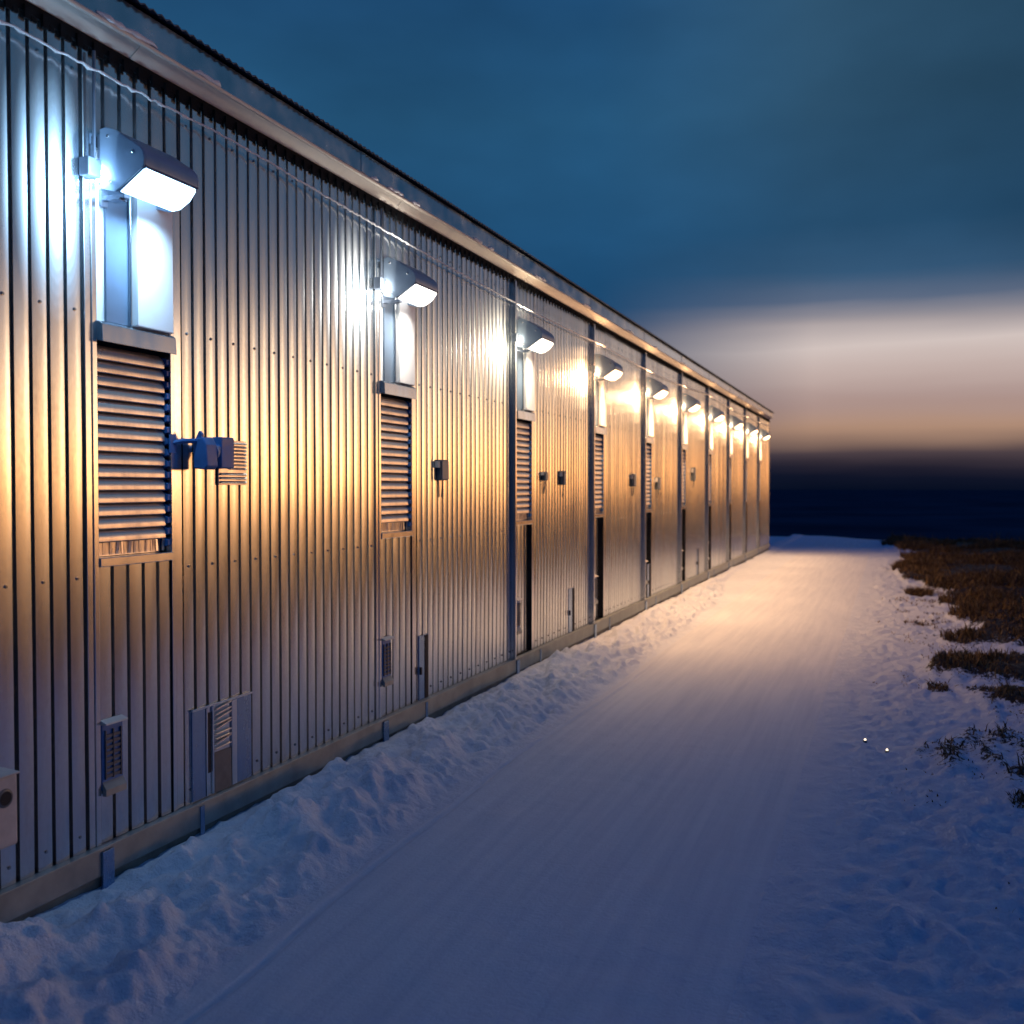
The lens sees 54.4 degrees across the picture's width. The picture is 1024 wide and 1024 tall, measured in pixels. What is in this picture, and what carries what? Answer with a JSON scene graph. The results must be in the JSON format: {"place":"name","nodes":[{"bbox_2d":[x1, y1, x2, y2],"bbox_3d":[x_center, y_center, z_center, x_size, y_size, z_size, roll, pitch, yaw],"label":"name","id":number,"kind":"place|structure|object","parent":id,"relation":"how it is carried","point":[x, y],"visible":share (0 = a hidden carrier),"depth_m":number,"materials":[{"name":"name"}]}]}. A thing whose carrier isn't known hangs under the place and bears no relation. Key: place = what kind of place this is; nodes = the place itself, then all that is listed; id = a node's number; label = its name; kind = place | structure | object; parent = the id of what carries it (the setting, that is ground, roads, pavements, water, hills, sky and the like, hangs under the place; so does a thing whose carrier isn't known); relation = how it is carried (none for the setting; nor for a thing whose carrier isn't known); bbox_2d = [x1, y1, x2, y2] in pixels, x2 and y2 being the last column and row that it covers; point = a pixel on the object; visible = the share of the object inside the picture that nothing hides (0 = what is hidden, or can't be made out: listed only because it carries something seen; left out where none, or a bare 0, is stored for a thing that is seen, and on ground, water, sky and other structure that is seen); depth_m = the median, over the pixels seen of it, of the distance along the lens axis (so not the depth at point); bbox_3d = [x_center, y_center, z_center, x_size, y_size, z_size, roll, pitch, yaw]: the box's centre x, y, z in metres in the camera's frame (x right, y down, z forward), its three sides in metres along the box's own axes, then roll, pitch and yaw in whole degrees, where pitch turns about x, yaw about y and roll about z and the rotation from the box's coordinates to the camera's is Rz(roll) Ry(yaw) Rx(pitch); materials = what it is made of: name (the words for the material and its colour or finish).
{"place":"outdoors","nodes":[
{"label":"outdoors","id":0,"kind":"place"},
{"bbox_2d":[0,534,821,1023],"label":"snow bank","id":1,"kind":"structure","parent":0,"point":[146,940],"depth_m":4.51,"materials":[{"name":"white snow"}]},
{"bbox_2d":[183,536,786,801],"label":"snow ground","id":2,"kind":"structure","parent":0,"point":[773,540],"depth_m":13.11,"materials":[{"name":"white snow"}]},
{"bbox_2d":[0,0,773,922],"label":"barn","id":3,"kind":"structure","parent":2,"relation":"on","point":[338,574],"depth_m":5.18,"materials":[{"name":"grey metal"}]},
{"bbox_2d":[0,767,19,849],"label":"heater box","id":4,"kind":"object","parent":3,"relation":"attached to","point":[8,807],"visible":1,"depth_m":3.60,"materials":[{"name":"paint"}]},
{"bbox_2d":[81,49,184,849],"bbox_3d":[-1.657,-0.277,4.338,0.140,3.315,0.598,1,1,21],"label":"louver window","id":5,"kind":"structure","parent":3,"relation":"in","point":[133,395],"depth_m":4.30,"materials":[{"name":"metal"}]},
{"bbox_2d":[79,50,198,212],"bbox_3d":[-1.544,-1.565,4.147,0.260,0.610,0.424,1,1,21],"label":"wall lamp","id":6,"kind":"object","parent":3,"relation":"attached to","point":[126,165],"visible":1,"depth_m":4.05,"materials":[{"name":"metal"}]},
{"bbox_2d":[169,431,233,469],"bbox_3d":[-1.431,-0.288,4.685,0.124,0.180,0.405,1,1,21],"label":"wall sensor","id":7,"kind":"object","parent":3,"relation":"attached to","point":[212,453],"depth_m":4.62,"materials":[{"name":"blue paint"}]},
{"bbox_2d":[217,441,247,484],"bbox_3d":[-1.384,-0.244,4.941,0.018,0.220,0.225,1,1,21],"label":"vent plate","id":8,"kind":"object","parent":3,"relation":"attached to","point":[236,475],"visible":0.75,"depth_m":4.97,"materials":[{"name":"metal"}]},
{"bbox_2d":[0,20,768,425],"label":"frosted cable","id":9,"kind":"object","parent":3,"relation":"attached to","point":[86,66],"visible":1,"depth_m":5.02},
{"bbox_2d":[374,206,416,719],"bbox_3d":[-0.791,-0.332,6.619,0.140,3.315,0.598,1,1,21],"label":"louver window","id":10,"kind":"structure","parent":3,"relation":"in","point":[395,416],"depth_m":6.59,"materials":[{"name":"metal"}]},
{"bbox_2d":[374,208,437,307],"bbox_3d":[-0.678,-1.620,6.427,0.260,0.610,0.424,1,1,21],"label":"wall lamp","id":11,"kind":"object","parent":3,"relation":"attached to","point":[410,285],"visible":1,"depth_m":6.33,"materials":[{"name":"metal"}]},
{"bbox_2d":[435,460,448,496],"bbox_3d":[-0.506,-0.244,7.223,0.041,0.271,0.165,1,1,21],"label":"junction box","id":12,"kind":"object","parent":3,"relation":"attached to","point":[442,466],"visible":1,"depth_m":7.19,"materials":[{"name":"grey paint"}]},
{"bbox_2d":[511,280,535,659],"bbox_3d":[0.074,-0.387,8.889,0.145,3.315,0.618,1,1,21],"label":"louver window","id":13,"kind":"structure","parent":3,"relation":"in","point":[522,431],"depth_m":8.82,"materials":[{"name":"metal"}]},
{"bbox_2d":[511,318,554,354],"bbox_3d":[0.187,-1.675,8.708,0.260,0.610,0.424,1,1,21],"label":"wall lamp","id":14,"kind":"object","parent":3,"relation":"attached to","point":[533,337],"visible":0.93,"depth_m":8.61,"materials":[{"name":"metal"}]},
{"bbox_2d":[541,472,547,493],"bbox_3d":[0.305,-0.275,9.360,0.041,0.206,0.115,1,1,21],"label":"junction box","id":15,"kind":"object","parent":3,"relation":"attached to","point":[544,476],"visible":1,"depth_m":9.34,"materials":[{"name":"grey paint"}]},
{"bbox_2d":[559,471,565,496],"bbox_3d":[0.505,-0.278,9.888,0.041,0.261,0.125,1,1,21],"label":"junction box","id":16,"kind":"object","parent":3,"relation":"attached to","point":[562,474],"visible":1,"depth_m":9.87,"materials":[{"name":"grey paint"}]},
{"bbox_2d":[590,324,606,623],"bbox_3d":[0.939,-0.442,11.170,0.145,3.315,0.618,1,1,21],"label":"louver window","id":17,"kind":"structure","parent":3,"relation":"in","point":[597,454],"depth_m":11.12,"materials":[{"name":"metal"}]},
{"bbox_2d":[591,354,622,380],"bbox_3d":[1.053,-1.730,10.988,0.260,0.610,0.424,1,1,21],"label":"wall lamp","id":18,"kind":"object","parent":3,"relation":"attached to","point":[606,368],"visible":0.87,"depth_m":10.89,"materials":[{"name":"metal"}]},
{"bbox_2d":[630,474,636,494],"bbox_3d":[1.540,-0.344,12.613,0.041,0.281,0.175,1,1,21],"label":"junction box","id":19,"kind":"object","parent":3,"relation":"attached to","point":[633,477],"visible":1,"depth_m":12.57,"materials":[{"name":"grey paint"}]},
{"bbox_2d":[642,353,653,599],"bbox_3d":[1.805,-0.497,13.450,0.145,3.315,0.618,1,1,21],"label":"louver window","id":20,"kind":"structure","parent":3,"relation":"in","point":[647,449],"depth_m":13.18,"materials":[{"name":"metal"}]},
{"bbox_2d":[643,377,667,398],"bbox_3d":[1.919,-1.785,13.269,0.260,0.610,0.424,1,1,21],"label":"wall lamp","id":21,"kind":"object","parent":3,"relation":"attached to","point":[654,389],"visible":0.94,"depth_m":13.16,"materials":[{"name":"metal"}]},
{"bbox_2d":[655,477,660,497],"bbox_3d":[2.049,-0.341,13.955,0.041,0.291,0.185,1,1,21],"label":"junction box","id":22,"kind":"object","parent":3,"relation":"attached to","point":[658,482],"visible":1,"depth_m":13.90,"materials":[{"name":"grey paint"}]},
{"bbox_2d":[679,373,687,583],"bbox_3d":[2.690,-0.551,15.724,0.105,3.315,0.618,1,1,21],"label":"louver window","id":23,"kind":"structure","parent":3,"relation":"in","point":[682,447],"depth_m":15.46,"materials":[{"name":"metal"}]},
{"bbox_2d":[680,393,700,411],"bbox_3d":[2.785,-1.840,15.550,0.260,0.610,0.424,1,1,21],"label":"wall lamp","id":24,"kind":"object","parent":3,"relation":"attached to","point":[688,403],"visible":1,"depth_m":15.44,"materials":[{"name":"metal"}]},
{"bbox_2d":[692,467,695,487],"bbox_3d":[3.005,-0.567,16.470,0.041,0.341,0.175,1,1,21],"label":"junction box","id":25,"kind":"object","parent":3,"relation":"attached to","point":[693,474],"visible":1,"depth_m":16.42,"materials":[{"name":"grey paint"}]},
{"bbox_2d":[706,388,712,570],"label":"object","id":26,"kind":"structure","parent":3,"relation":"in","point":[709,453],"depth_m":17.73,"materials":[{"name":"metal"}]},
{"bbox_2d":[707,405,724,421],"bbox_3d":[3.650,-1.895,17.830,0.260,0.610,0.424,1,1,21],"label":"wall lamp","id":27,"kind":"object","parent":3,"relation":"attached to","point":[714,414],"visible":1,"depth_m":17.72,"materials":[{"name":"metal"}]},
{"bbox_2d":[727,399,732,561],"bbox_3d":[4.421,-0.661,20.285,0.105,3.315,0.618,1,1,21],"label":"louver window","id":28,"kind":"structure","parent":3,"relation":"in","point":[729,456],"depth_m":20.00,"materials":[{"name":"metal"}]},
{"bbox_2d":[728,415,742,429],"bbox_3d":[4.516,-1.950,20.111,0.260,0.610,0.424,1,1,21],"label":"wall lamp","id":29,"kind":"object","parent":3,"relation":"attached to","point":[735,423],"visible":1,"depth_m":20.00,"materials":[{"name":"metal"}]},
{"bbox_2d":[743,408,748,553],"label":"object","id":30,"kind":"structure","parent":3,"relation":"in","point":[745,459],"depth_m":22.28,"materials":[{"name":"metal"}]},
{"bbox_2d":[744,422,757,435],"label":"wall lamp","id":31,"kind":"object","parent":3,"relation":"attached to","point":[750,429],"visible":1,"depth_m":22.28,"materials":[{"name":"metal"}]},
{"bbox_2d":[757,416,761,547],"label":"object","id":32,"kind":"structure","parent":3,"relation":"in","point":[759,462],"depth_m":24.56,"materials":[{"name":"metal"}]},
{"bbox_2d":[758,428,769,439],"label":"wall lamp","id":33,"kind":"object","parent":3,"relation":"attached to","point":[763,435],"visible":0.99,"depth_m":24.56,"materials":[{"name":"metal"}]},
{"bbox_2d":[141,536,873,1023],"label":"path","id":34,"kind":"structure","parent":0,"point":[607,856],"depth_m":4.45,"materials":[{"name":"white snow"}]},
{"bbox_2d":[723,540,1023,1023],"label":"snow field","id":35,"kind":"structure","parent":0,"point":[879,903],"depth_m":4.69,"materials":[{"name":"white snow"}]},
{"bbox_2d":[880,536,913,545],"bbox_3d":[11.316,0.839,29.420,1.147,0.327,1.471,1,1,21],"label":"grass tuft","id":36,"kind":"object","parent":35,"relation":"on","point":[891,541],"visible":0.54,"depth_m":29.28,"materials":[{"name":"brown plant"}]},
{"bbox_2d":[888,558,917,570],"bbox_3d":[8.005,1.065,20.321,0.768,0.274,0.835,1,1,21],"label":"grass tuft","id":37,"kind":"object","parent":35,"relation":"on","point":[900,564],"visible":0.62,"depth_m":20.19,"materials":[{"name":"brown plant"}]},
{"bbox_2d":[903,585,935,596],"bbox_3d":[6.400,1.241,15.682,0.696,0.212,0.820,1,1,21],"label":"grass tuft","id":38,"kind":"object","parent":35,"relation":"on","point":[918,591],"visible":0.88,"depth_m":15.50,"materials":[{"name":"brown plant"}]},
{"bbox_2d":[904,619,935,625],"bbox_3d":[5.083,1.384,12.434,0.400,0.102,0.458,1,1,21],"label":"grass tuft","id":39,"kind":"object","parent":35,"relation":"on","point":[919,622],"visible":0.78,"depth_m":12.45,"materials":[{"name":"brown plant"}]},
{"bbox_2d":[926,679,950,691],"bbox_3d":[3.562,1.441,8.334,0.233,0.112,0.345,1,2,30],"label":"grass tuft","id":40,"kind":"object","parent":35,"relation":"on","point":[938,687],"visible":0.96,"depth_m":8.29,"materials":[{"name":"brown plant"}]},
{"bbox_2d":[872,529,1023,918],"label":"grass","id":41,"kind":"structure","parent":35,"relation":"on","point":[926,565],"depth_m":14.63,"materials":[{"name":"brown plant"}]},
{"bbox_2d":[1005,786,1023,807],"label":"grass tuft","id":42,"kind":"object","parent":35,"relation":"on","point":[1020,799],"visible":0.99,"depth_m":5.17,"materials":[{"name":"brown plant"}]},
{"bbox_2d":[769,490,1023,540],"bbox_3d":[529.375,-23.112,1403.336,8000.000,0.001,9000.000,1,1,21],"label":"sea","id":43,"kind":"structure","parent":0,"point":[883,514],"depth_m":418.06,"materials":[{"name":"blue liquid"}]}
]}

